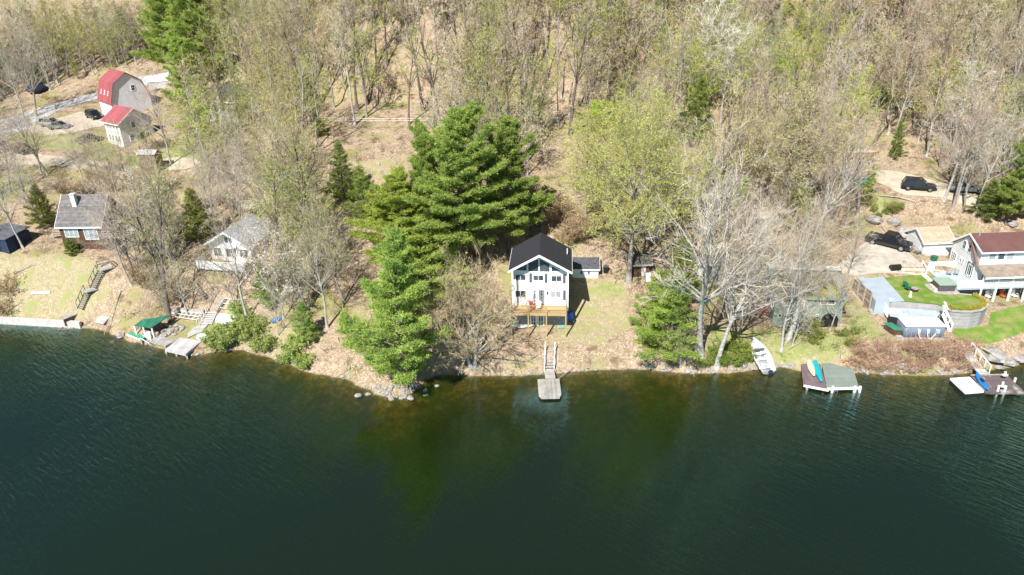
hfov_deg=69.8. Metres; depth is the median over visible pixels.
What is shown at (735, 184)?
leafless tree
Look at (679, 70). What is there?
budding tree
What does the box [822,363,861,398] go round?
green dock
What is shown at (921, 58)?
bare tree
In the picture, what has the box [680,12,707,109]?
bare tree
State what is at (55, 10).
bare tree
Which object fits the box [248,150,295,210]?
budding tree
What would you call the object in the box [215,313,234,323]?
upturned boat
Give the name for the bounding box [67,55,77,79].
sapling
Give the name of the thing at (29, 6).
budding tree
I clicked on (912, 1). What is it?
sapling
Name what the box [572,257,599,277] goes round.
white shed
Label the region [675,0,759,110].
silver tree
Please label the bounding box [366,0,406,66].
bare tree
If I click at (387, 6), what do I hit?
sapling
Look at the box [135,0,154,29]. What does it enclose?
budding tree
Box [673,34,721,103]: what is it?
silver tree
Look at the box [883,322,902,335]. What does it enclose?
pump shed
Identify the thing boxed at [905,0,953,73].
bare tree
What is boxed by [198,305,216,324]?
timber steps
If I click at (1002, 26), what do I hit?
bare tree
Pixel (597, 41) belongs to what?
bare tree
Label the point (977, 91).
budding tree
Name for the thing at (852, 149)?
budding tree
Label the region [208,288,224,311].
timber steps
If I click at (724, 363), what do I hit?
shore bush
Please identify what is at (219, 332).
shore bush
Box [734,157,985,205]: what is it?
dirt road
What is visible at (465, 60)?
budding tree
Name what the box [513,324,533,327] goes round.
paddle board
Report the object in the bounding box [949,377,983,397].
white raft
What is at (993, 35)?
bare tree
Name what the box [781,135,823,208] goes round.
leafless tree
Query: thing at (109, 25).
bare tree
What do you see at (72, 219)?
brown cottage
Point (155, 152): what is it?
weathered shed
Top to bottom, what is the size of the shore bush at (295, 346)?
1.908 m
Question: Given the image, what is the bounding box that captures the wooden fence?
[851,278,872,308]
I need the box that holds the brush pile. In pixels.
[135,137,183,149]
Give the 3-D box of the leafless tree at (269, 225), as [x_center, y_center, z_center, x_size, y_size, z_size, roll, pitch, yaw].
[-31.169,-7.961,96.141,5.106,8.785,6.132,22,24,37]
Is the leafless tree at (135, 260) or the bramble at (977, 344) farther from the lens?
the leafless tree at (135, 260)
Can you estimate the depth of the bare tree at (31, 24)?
158.95 m
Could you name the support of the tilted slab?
on the ground at (120, 458)
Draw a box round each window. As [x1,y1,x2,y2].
[63,229,78,236]
[83,229,98,239]
[213,247,222,256]
[223,237,232,243]
[515,274,525,280]
[515,290,525,297]
[516,264,526,270]
[528,258,538,271]
[533,275,543,280]
[539,258,549,272]
[550,291,560,297]
[551,265,561,271]
[551,275,561,281]
[770,293,773,309]
[820,300,835,304]
[950,251,956,260]
[961,239,967,249]
[966,264,972,275]
[967,243,971,253]
[988,254,996,260]
[996,253,1005,259]
[996,288,1008,294]
[1005,253,1014,259]
[1014,288,1023,293]
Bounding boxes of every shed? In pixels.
[0,223,31,253]
[136,149,163,173]
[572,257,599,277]
[623,253,652,276]
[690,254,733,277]
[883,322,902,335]
[896,317,945,338]
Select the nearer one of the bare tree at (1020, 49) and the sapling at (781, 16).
the bare tree at (1020, 49)
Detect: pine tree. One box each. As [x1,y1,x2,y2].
[130,0,196,63]
[150,0,229,75]
[160,35,209,114]
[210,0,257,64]
[249,261,287,308]
[274,240,311,290]
[287,301,319,343]
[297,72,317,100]
[309,112,327,135]
[323,139,358,201]
[334,224,451,388]
[341,163,381,223]
[344,166,440,267]
[376,248,433,321]
[390,209,471,309]
[393,100,520,273]
[406,117,456,238]
[432,248,475,295]
[465,113,556,254]
[628,268,679,332]
[632,269,702,362]
[671,73,713,144]
[872,23,906,108]
[963,179,1007,219]
[993,137,1023,225]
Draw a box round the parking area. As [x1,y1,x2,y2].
[28,112,104,134]
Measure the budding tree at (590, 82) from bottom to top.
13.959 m
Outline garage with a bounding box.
[905,226,954,254]
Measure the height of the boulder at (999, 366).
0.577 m
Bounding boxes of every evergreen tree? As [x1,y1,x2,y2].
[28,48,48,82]
[199,110,217,149]
[219,149,230,177]
[648,19,667,58]
[887,119,908,157]
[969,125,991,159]
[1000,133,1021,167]
[1011,98,1020,123]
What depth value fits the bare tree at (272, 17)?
131.10 m
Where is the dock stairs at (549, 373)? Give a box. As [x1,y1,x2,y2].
[544,342,554,378]
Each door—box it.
[102,105,106,114]
[530,316,536,325]
[532,290,536,304]
[537,316,543,325]
[539,290,543,304]
[641,266,645,275]
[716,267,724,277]
[909,234,921,249]
[964,259,974,278]
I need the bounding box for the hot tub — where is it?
[925,277,959,293]
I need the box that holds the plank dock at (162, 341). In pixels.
[149,335,175,346]
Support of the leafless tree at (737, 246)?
on the ground at (120, 458)
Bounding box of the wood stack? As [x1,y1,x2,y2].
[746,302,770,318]
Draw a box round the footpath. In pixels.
[187,324,207,337]
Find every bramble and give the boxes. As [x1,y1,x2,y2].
[842,345,872,364]
[843,360,861,370]
[847,341,865,355]
[849,332,871,346]
[849,353,881,369]
[850,355,866,361]
[853,337,877,356]
[854,342,872,354]
[856,345,880,358]
[861,357,891,371]
[869,347,888,355]
[870,333,895,348]
[871,338,894,353]
[872,348,903,368]
[873,335,901,354]
[876,348,898,360]
[879,351,905,363]
[886,355,917,372]
[892,334,923,351]
[896,348,913,361]
[899,341,920,350]
[902,353,921,367]
[904,341,928,354]
[904,354,929,371]
[907,337,929,351]
[907,360,926,372]
[910,337,937,351]
[912,344,929,356]
[913,333,936,345]
[913,336,947,354]
[916,338,944,356]
[916,353,945,363]
[916,359,937,368]
[919,343,946,357]
[924,335,942,351]
[932,332,964,352]
[933,353,961,369]
[939,334,970,355]
[942,341,971,361]
[946,352,972,368]
[948,334,981,354]
[955,341,976,350]
[958,356,983,367]
[960,333,986,348]
[960,355,985,370]
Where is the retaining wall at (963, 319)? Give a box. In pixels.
[873,293,988,328]
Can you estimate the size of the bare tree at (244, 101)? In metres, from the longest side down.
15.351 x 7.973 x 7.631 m
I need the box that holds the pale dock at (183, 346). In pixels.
[165,338,200,359]
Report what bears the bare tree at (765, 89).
on the ground at (120, 458)
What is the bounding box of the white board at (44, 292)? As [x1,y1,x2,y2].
[30,291,49,293]
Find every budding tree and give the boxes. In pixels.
[0,0,36,38]
[0,0,52,75]
[0,39,12,82]
[2,38,21,73]
[8,6,37,60]
[24,14,55,60]
[48,1,102,73]
[50,15,76,57]
[62,0,103,59]
[65,12,101,68]
[74,0,113,57]
[80,6,121,57]
[87,24,120,68]
[97,6,137,65]
[100,164,182,271]
[108,1,136,47]
[112,7,144,59]
[114,0,148,50]
[132,0,153,45]
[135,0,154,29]
[137,0,178,36]
[159,84,228,173]
[170,55,229,127]
[181,75,217,119]
[187,13,229,77]
[188,0,218,64]
[204,60,252,145]
[217,0,265,78]
[217,112,258,167]
[223,72,250,127]
[224,51,278,128]
[229,213,310,319]
[241,35,298,131]
[243,157,306,234]
[245,144,341,289]
[247,13,284,77]
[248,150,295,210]
[250,2,307,78]
[259,0,292,28]
[270,0,311,40]
[270,108,318,160]
[279,49,336,146]
[279,125,334,206]
[304,0,351,54]
[315,16,351,76]
[329,0,359,31]
[339,21,388,117]
[409,84,461,145]
[412,0,427,21]
[423,39,477,108]
[431,27,460,71]
[438,26,503,135]
[450,20,526,144]
[461,99,503,200]
[498,52,554,146]
[509,94,555,175]
[544,0,581,43]
[546,105,617,215]
[561,38,618,123]
[566,0,624,86]
[580,0,639,87]
[590,0,628,49]
[606,65,646,124]
[623,96,697,214]
[630,0,666,51]
[633,0,664,35]
[634,41,693,136]
[651,26,693,106]
[663,150,704,216]
[671,201,740,296]
[674,34,730,117]
[691,44,728,105]
[697,120,772,202]
[698,1,732,51]
[701,0,757,80]
[710,92,771,175]
[713,36,761,126]
[737,59,778,115]
[743,124,787,202]
[763,3,796,58]
[763,20,823,135]
[768,98,816,178]
[771,125,828,206]
[792,0,830,45]
[807,82,850,144]
[814,67,850,119]
[821,119,871,190]
[835,63,889,137]
[854,3,917,112]
[887,40,948,120]
[890,0,952,61]
[900,52,965,142]
[904,16,970,104]
[905,12,960,85]
[908,0,960,50]
[921,0,976,65]
[930,44,968,101]
[932,54,995,149]
[948,0,1023,77]
[950,0,1012,90]
[950,63,1005,129]
[952,63,1021,143]
[982,107,1023,184]
[985,74,1023,153]
[990,0,1023,35]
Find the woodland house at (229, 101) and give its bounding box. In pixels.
[203,83,260,122]
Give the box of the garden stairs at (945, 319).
[941,301,953,331]
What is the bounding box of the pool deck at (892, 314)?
[884,303,939,324]
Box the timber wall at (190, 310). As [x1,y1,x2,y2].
[172,307,204,313]
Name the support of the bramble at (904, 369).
on the ground at (120, 458)
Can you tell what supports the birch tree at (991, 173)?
on the ground at (120, 458)
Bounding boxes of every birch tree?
[923,57,1008,202]
[935,102,1006,205]
[938,113,1006,211]
[958,88,1023,216]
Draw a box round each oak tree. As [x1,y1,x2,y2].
[528,77,752,284]
[554,97,648,191]
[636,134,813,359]
[698,187,810,369]
[726,77,857,225]
[738,177,878,342]
[790,80,846,227]
[804,91,898,255]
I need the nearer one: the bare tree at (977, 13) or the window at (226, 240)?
the window at (226, 240)
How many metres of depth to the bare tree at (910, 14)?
123.67 m
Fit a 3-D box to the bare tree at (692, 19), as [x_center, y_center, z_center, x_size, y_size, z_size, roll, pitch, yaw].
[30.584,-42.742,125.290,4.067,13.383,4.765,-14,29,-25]
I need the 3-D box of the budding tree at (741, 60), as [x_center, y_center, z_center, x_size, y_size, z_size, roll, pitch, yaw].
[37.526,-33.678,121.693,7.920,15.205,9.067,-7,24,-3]
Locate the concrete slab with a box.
[858,277,903,314]
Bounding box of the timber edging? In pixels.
[896,337,954,341]
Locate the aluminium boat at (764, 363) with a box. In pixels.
[751,337,775,377]
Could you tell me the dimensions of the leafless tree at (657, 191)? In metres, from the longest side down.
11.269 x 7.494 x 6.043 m
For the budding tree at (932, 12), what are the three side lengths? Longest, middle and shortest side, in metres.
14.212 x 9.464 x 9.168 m
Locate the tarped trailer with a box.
[25,83,48,92]
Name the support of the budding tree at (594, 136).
on the ground at (120, 458)
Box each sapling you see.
[20,5,47,58]
[40,1,61,52]
[51,38,65,65]
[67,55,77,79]
[71,3,88,57]
[84,0,107,53]
[97,0,115,51]
[107,7,128,52]
[108,0,136,58]
[135,5,149,47]
[156,177,179,213]
[287,0,305,39]
[288,68,301,109]
[348,0,378,26]
[350,2,360,27]
[352,0,366,56]
[376,0,398,49]
[388,0,412,40]
[394,6,404,29]
[422,0,447,35]
[442,0,458,19]
[464,0,487,33]
[492,0,505,28]
[516,0,539,33]
[538,0,563,34]
[586,100,600,129]
[596,0,624,24]
[620,0,644,45]
[621,52,632,94]
[624,0,646,25]
[629,46,638,68]
[654,31,672,65]
[655,0,668,29]
[667,0,698,35]
[675,185,696,234]
[679,0,701,46]
[687,0,706,42]
[717,50,731,96]
[721,177,751,238]
[735,0,748,23]
[741,0,760,31]
[750,0,779,44]
[762,0,779,28]
[768,50,788,95]
[770,96,780,122]
[773,0,789,44]
[779,0,797,19]
[784,177,816,235]
[787,29,800,67]
[791,2,807,36]
[815,0,839,25]
[824,0,840,47]
[833,0,853,40]
[839,1,856,46]
[855,66,866,103]
[858,165,879,203]
[862,0,895,34]
[867,34,884,78]
[878,0,900,28]
[890,0,911,26]
[899,0,927,44]
[929,100,945,124]
[945,62,967,108]
[956,22,975,67]
[964,0,998,46]
[989,0,1020,50]
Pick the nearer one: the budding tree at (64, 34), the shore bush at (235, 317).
the shore bush at (235, 317)
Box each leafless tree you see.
[0,11,63,116]
[0,33,29,118]
[0,83,63,172]
[0,89,51,174]
[0,110,36,192]
[0,138,37,202]
[0,147,55,220]
[0,159,31,248]
[49,115,98,177]
[62,130,104,169]
[65,119,108,169]
[69,168,155,278]
[71,177,145,286]
[72,123,138,204]
[78,138,128,193]
[80,193,158,270]
[82,115,144,201]
[113,150,178,216]
[117,175,162,233]
[123,64,176,165]
[126,185,184,235]
[133,170,186,250]
[133,183,175,238]
[136,227,211,314]
[139,268,174,314]
[142,251,177,285]
[163,105,204,177]
[174,181,271,317]
[177,150,231,234]
[187,141,234,218]
[188,164,214,210]
[189,132,227,183]
[191,218,246,305]
[194,142,247,219]
[202,141,261,218]
[208,115,273,216]
[212,107,241,161]
[222,123,258,189]
[223,158,272,237]
[234,133,287,190]
[236,236,270,288]
[237,113,324,243]
[238,136,291,212]
[238,224,293,286]
[244,178,291,250]
[248,275,293,335]
[250,149,283,216]
[251,203,297,250]
[255,220,306,294]
[259,192,298,238]
[264,246,323,322]
[267,103,308,156]
[268,176,315,231]
[269,221,318,288]
[279,197,351,328]
[288,183,351,290]
[294,200,362,302]
[635,199,666,245]
[640,156,671,230]
[651,148,697,231]
[656,304,708,368]
[665,115,699,182]
[666,135,725,218]
[685,194,732,245]
[686,127,741,200]
[704,206,772,295]
[712,142,759,194]
[717,155,752,208]
[719,179,754,237]
[719,184,748,236]
[720,187,771,260]
[722,170,795,278]
[723,264,772,333]
[727,189,793,274]
[729,245,767,296]
[738,93,794,187]
[754,206,805,262]
[756,171,811,236]
[756,237,834,352]
[760,143,799,210]
[763,232,830,306]
[776,286,822,345]
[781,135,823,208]
[784,214,861,284]
[786,140,830,212]
[794,198,835,255]
[796,197,839,252]
[805,91,850,151]
[807,221,851,261]
[811,151,842,189]
[811,261,870,330]
[815,182,859,243]
[839,210,880,276]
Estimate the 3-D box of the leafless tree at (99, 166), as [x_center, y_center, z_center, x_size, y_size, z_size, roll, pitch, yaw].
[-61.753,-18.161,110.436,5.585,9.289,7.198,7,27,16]
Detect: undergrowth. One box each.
[0,0,1003,372]
[0,0,1016,381]
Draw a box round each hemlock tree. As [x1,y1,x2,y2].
[22,183,56,227]
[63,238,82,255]
[180,187,217,241]
[460,27,484,83]
[661,232,701,303]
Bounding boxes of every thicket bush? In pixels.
[0,270,26,296]
[0,295,15,314]
[40,176,73,193]
[58,178,92,193]
[70,175,94,192]
[79,164,107,183]
[95,174,120,190]
[117,257,158,283]
[127,260,168,288]
[127,268,158,288]
[151,286,181,303]
[153,274,191,295]
[167,278,192,301]
[211,192,226,202]
[510,181,537,197]
[531,181,559,203]
[536,205,561,222]
[540,193,580,223]
[541,190,571,214]
[545,192,562,211]
[549,219,581,242]
[558,202,578,218]
[558,211,596,240]
[562,209,602,231]
[562,224,583,241]
[563,213,587,226]
[575,220,596,236]
[581,189,614,213]
[584,210,609,231]
[740,168,766,186]
[745,190,759,202]
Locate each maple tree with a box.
[175,83,221,142]
[194,8,252,84]
[234,0,271,59]
[296,195,336,241]
[414,240,528,373]
[512,86,549,126]
[757,31,789,86]
[890,8,931,85]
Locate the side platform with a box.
[196,333,205,342]
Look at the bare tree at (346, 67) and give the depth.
116.52 m
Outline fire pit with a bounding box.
[911,286,918,291]
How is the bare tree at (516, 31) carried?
on the ground at (120, 458)
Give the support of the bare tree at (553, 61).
on the ground at (120, 458)
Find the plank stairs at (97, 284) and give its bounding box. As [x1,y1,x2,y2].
[88,265,103,288]
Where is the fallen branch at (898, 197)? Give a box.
[880,194,914,201]
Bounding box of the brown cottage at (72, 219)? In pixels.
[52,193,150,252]
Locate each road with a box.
[0,71,188,136]
[0,151,199,172]
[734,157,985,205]
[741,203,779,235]
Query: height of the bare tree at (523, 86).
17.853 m
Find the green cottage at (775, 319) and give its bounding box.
[759,265,848,326]
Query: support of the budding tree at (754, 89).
on the ground at (120, 458)
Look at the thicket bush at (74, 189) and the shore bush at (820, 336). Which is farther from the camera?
the thicket bush at (74, 189)
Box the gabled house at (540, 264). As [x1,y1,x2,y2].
[508,233,572,337]
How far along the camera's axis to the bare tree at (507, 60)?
104.48 m
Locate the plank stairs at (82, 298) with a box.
[75,285,90,309]
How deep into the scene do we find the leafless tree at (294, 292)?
86.97 m
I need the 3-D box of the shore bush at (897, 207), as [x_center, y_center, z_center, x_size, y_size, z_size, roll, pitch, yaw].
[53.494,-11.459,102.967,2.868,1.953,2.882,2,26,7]
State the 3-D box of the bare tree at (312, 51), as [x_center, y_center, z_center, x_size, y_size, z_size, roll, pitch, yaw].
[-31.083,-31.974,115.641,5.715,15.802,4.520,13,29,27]
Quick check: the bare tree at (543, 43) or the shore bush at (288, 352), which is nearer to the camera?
the shore bush at (288, 352)
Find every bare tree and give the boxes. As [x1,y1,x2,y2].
[0,0,21,60]
[0,0,26,68]
[0,2,30,82]
[0,2,32,83]
[0,18,14,83]
[0,18,22,79]
[0,23,7,96]
[0,39,15,92]
[7,1,48,68]
[15,22,40,91]
[16,16,54,90]
[18,2,67,82]
[29,0,63,71]
[29,8,55,77]
[31,1,62,59]
[36,0,73,67]
[41,2,84,77]
[49,0,86,66]
[62,23,99,75]
[87,134,166,256]
[88,0,124,64]
[106,176,174,301]
[109,111,181,237]
[114,153,204,323]
[115,1,136,65]
[153,46,211,159]
[176,0,212,74]
[179,2,249,140]
[188,51,228,132]
[195,113,232,190]
[196,95,251,189]
[205,0,231,80]
[206,79,232,157]
[210,0,256,73]
[212,0,245,75]
[219,94,253,162]
[220,5,262,85]
[225,82,281,177]
[226,0,250,58]
[229,2,268,87]
[229,13,260,109]
[237,0,275,95]
[238,0,282,118]
[238,67,267,148]
[239,127,311,280]
[240,0,264,64]
[240,0,277,73]
[241,89,308,227]
[243,32,280,81]
[244,0,309,63]
[244,37,286,120]
[244,81,295,182]
[246,66,294,136]
[249,88,288,196]
[255,99,328,259]
[256,96,330,238]
[256,183,337,310]
[257,0,298,106]
[258,33,298,114]
[264,1,310,92]
[265,0,303,61]
[265,40,311,133]
[267,0,304,89]
[270,0,297,66]
[276,19,315,113]
[278,52,304,143]
[280,35,325,161]
[282,0,322,84]
[293,0,337,105]
[296,32,326,130]
[298,0,321,70]
[305,5,341,107]
[321,0,350,87]
[323,0,380,104]
[324,0,359,125]
[328,0,380,110]
[330,0,361,79]
[357,0,381,68]
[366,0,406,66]
[384,0,439,110]
[391,0,451,120]
[393,25,432,124]
[421,0,483,106]
[427,0,448,60]
[428,70,471,121]
[432,53,485,187]
[433,32,464,107]
[436,0,489,102]
[452,0,499,91]
[456,0,501,128]
[456,24,508,150]
[464,0,510,93]
[469,111,510,234]
[473,0,519,106]
[473,53,517,134]
[479,77,519,124]
[480,0,531,85]
[480,9,543,114]
[481,0,505,67]
[481,0,550,124]
[485,11,518,115]
[495,10,524,113]
[499,1,531,94]
[503,41,550,163]
[507,0,542,107]
[512,0,535,74]
[533,38,564,132]
[534,0,545,61]
[535,0,564,81]
[541,11,568,100]
[543,38,567,123]
[552,0,572,60]
[558,0,620,135]
[561,9,591,114]
[564,0,612,102]
[566,0,591,57]
[576,124,635,227]
[579,3,601,57]
[582,0,629,66]
[587,31,612,125]
[594,10,630,114]
[603,1,640,62]
[603,47,666,220]
[605,0,655,103]
[607,25,654,114]
[622,122,692,228]
[625,1,660,92]
[625,67,687,239]
[628,0,668,70]
[630,47,669,130]
[634,43,676,143]
[637,57,661,119]
[649,22,677,112]
[651,0,715,61]
[655,15,710,97]
[661,5,708,128]
[663,0,710,117]
[668,117,751,256]
[676,116,754,283]
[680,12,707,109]
[682,0,703,73]
[685,135,731,239]
[686,0,718,88]
[688,2,724,59]
[689,26,730,110]
[692,0,729,33]
[695,75,761,227]
[699,0,718,58]
[704,17,765,129]
[711,88,769,213]
[716,24,755,115]
[717,0,751,49]
[717,87,774,187]
[723,10,765,78]
[726,3,756,106]
[728,51,771,157]
[732,7,782,134]
[735,0,768,58]
[737,0,781,72]
[743,0,776,89]
[745,10,781,103]
[746,15,792,135]
[746,31,779,150]
[747,55,794,187]
[761,64,800,147]
[767,61,849,220]
[770,21,801,93]
[772,0,813,63]
[775,28,816,118]
[777,41,814,93]
[785,30,842,121]
[789,0,835,101]
[794,0,839,61]
[794,27,835,106]
[798,5,848,114]
[800,107,873,230]
[806,29,870,137]
[808,0,848,87]
[808,44,842,122]
[811,0,858,99]
[811,54,869,199]
[812,80,869,214]
[813,0,841,65]
[822,5,864,100]
[824,19,889,111]
[825,5,868,118]
[827,9,869,109]
[834,0,871,63]
[834,77,900,216]
[844,123,882,224]
[845,0,895,95]
[846,0,887,85]
[847,0,875,73]
[853,0,884,69]
[853,25,914,122]
[856,46,887,122]
[867,0,929,59]
[870,19,916,134]
[872,25,936,146]
[878,27,959,147]
[880,28,906,111]
[882,0,917,72]
[882,0,946,96]
[883,0,943,83]
[898,0,937,103]
[903,44,972,157]
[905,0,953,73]
[905,27,944,129]
[906,32,937,91]
[923,5,973,117]
[923,86,972,169]
[927,0,986,96]
[927,9,966,70]
[939,0,983,86]
[940,0,988,80]
[940,1,1003,103]
[950,65,1016,211]
[952,0,1000,83]
[953,15,1012,126]
[955,0,1000,67]
[958,0,1012,74]
[970,0,1023,78]
[973,80,1016,181]
[976,20,1010,115]
[979,0,1022,87]
[979,0,1023,98]
[979,0,1023,109]
[981,22,1023,131]
[984,26,1023,143]
[986,12,1022,103]
[994,13,1023,128]
[1003,3,1023,80]
[1006,52,1023,98]
[1008,12,1023,106]
[1008,57,1023,90]
[1009,109,1023,142]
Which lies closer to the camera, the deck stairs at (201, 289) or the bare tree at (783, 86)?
the deck stairs at (201, 289)
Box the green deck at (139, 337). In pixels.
[127,331,150,344]
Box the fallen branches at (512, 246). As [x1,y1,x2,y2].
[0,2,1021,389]
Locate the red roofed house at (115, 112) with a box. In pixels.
[100,105,153,146]
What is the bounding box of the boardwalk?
[59,313,76,325]
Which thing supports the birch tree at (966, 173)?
on the ground at (120, 458)
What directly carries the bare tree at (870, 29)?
on the ground at (120, 458)
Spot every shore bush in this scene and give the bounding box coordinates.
[197,326,234,351]
[202,320,234,339]
[204,321,237,344]
[208,331,236,352]
[223,318,253,342]
[224,297,249,314]
[228,310,254,323]
[232,310,254,329]
[236,315,268,336]
[243,313,265,324]
[246,331,274,352]
[249,330,275,350]
[274,332,308,358]
[275,351,298,363]
[280,339,301,354]
[289,350,314,369]
[294,359,311,368]
[693,350,714,368]
[707,341,719,353]
[708,345,728,359]
[708,353,721,362]
[714,350,732,365]
[718,340,732,350]
[719,360,730,367]
[725,348,746,362]
[727,334,749,349]
[730,338,752,356]
[730,357,745,367]
[738,344,758,359]
[744,347,757,362]
[797,318,820,331]
[799,315,824,328]
[804,317,834,337]
[804,328,824,338]
[808,337,821,344]
[833,327,849,336]
[837,331,860,347]
[844,326,861,335]
[854,189,879,205]
[870,205,878,212]
[884,198,902,212]
[884,203,896,212]
[889,199,905,208]
[890,203,904,213]
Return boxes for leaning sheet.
[646,272,650,281]
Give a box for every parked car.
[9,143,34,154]
[38,117,57,126]
[46,120,72,129]
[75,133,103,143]
[84,108,102,119]
[901,176,936,191]
[947,180,985,193]
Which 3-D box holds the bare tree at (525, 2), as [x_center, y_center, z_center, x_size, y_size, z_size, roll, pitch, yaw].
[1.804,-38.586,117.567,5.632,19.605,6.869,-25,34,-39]
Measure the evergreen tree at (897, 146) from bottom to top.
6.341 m
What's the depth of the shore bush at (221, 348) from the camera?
87.61 m
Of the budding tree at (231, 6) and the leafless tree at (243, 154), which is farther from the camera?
the budding tree at (231, 6)
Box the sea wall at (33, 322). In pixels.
[0,316,81,328]
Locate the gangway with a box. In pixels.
[964,342,991,373]
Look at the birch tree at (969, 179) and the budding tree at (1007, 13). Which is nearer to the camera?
the birch tree at (969, 179)
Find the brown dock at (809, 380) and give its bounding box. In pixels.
[801,364,828,394]
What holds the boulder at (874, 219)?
on the ground at (120, 458)
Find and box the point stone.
[354,393,361,397]
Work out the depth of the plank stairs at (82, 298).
95.30 m
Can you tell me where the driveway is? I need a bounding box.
[839,241,946,275]
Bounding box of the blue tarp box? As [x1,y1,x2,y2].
[568,311,573,320]
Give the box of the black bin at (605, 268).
[603,265,608,272]
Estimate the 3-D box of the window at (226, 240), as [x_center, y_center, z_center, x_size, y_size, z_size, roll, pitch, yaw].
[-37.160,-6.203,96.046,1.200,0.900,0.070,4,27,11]
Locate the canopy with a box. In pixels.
[134,314,171,338]
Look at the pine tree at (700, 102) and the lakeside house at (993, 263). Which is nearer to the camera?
the lakeside house at (993, 263)
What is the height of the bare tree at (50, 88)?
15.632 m
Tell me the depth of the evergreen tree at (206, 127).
119.50 m
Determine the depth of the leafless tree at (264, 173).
99.78 m
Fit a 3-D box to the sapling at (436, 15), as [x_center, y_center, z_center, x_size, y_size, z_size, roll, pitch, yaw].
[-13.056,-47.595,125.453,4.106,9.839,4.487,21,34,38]
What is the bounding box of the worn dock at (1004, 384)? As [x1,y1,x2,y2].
[971,371,1023,403]
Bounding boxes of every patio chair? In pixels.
[529,301,534,310]
[985,290,991,298]
[999,290,1006,298]
[1010,289,1018,297]
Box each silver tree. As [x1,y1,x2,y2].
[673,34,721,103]
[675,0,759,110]
[692,14,774,119]
[920,53,1004,142]
[975,9,1023,87]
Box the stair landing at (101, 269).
[96,258,112,277]
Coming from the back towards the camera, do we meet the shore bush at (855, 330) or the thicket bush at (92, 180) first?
the thicket bush at (92, 180)
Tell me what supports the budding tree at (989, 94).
on the ground at (120, 458)
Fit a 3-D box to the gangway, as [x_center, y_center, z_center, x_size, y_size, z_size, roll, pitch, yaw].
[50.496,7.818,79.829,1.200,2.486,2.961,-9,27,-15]
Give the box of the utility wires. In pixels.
[306,111,558,120]
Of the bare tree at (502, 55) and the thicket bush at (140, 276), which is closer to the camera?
the thicket bush at (140, 276)
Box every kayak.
[812,360,821,381]
[976,372,988,389]
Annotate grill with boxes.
[889,264,901,270]
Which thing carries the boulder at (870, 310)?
on the ground at (120, 458)
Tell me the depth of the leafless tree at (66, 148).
114.58 m
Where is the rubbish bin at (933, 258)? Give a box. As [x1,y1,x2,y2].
[930,255,938,261]
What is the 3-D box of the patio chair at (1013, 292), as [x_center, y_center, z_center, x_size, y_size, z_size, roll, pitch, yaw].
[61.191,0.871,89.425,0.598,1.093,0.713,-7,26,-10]
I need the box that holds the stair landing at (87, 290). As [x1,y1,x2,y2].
[82,288,97,297]
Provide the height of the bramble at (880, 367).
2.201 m
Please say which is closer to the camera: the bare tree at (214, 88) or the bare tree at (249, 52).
the bare tree at (214, 88)
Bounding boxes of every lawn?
[884,274,981,310]
[954,305,1023,342]
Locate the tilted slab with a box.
[95,316,108,324]
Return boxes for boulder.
[116,332,124,338]
[865,215,883,224]
[868,308,878,314]
[886,217,901,225]
[894,362,905,368]
[896,226,911,238]
[981,347,1007,362]
[994,364,1004,369]
[1001,358,1017,366]
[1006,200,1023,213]
[1007,220,1018,226]
[1012,354,1023,362]
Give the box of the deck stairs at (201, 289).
[192,277,212,299]
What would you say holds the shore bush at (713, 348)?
on the ground at (120, 458)
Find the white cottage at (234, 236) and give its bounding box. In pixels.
[194,214,270,277]
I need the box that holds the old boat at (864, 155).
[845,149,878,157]
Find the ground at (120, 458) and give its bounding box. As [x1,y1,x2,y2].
[0,0,1023,574]
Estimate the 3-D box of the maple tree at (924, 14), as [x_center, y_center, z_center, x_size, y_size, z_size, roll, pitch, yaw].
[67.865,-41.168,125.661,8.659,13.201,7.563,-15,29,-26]
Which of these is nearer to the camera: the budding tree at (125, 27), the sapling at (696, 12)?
the sapling at (696, 12)
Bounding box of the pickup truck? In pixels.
[865,230,914,251]
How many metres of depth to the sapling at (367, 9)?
129.96 m
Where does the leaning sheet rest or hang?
on the ground at (120, 458)
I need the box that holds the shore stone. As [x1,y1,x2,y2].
[882,370,890,374]
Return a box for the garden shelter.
[237,200,261,219]
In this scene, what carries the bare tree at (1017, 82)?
on the ground at (120, 458)
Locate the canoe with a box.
[807,360,814,375]
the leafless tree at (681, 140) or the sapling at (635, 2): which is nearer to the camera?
the leafless tree at (681, 140)
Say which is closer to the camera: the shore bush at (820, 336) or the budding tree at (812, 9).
the shore bush at (820, 336)
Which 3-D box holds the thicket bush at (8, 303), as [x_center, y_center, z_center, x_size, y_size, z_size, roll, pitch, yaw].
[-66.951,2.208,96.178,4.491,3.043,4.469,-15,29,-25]
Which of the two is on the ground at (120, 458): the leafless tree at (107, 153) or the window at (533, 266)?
the leafless tree at (107, 153)
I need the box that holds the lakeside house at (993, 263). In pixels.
[927,227,1023,301]
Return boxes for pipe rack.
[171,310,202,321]
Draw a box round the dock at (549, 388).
[537,379,560,399]
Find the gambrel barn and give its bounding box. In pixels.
[97,68,151,114]

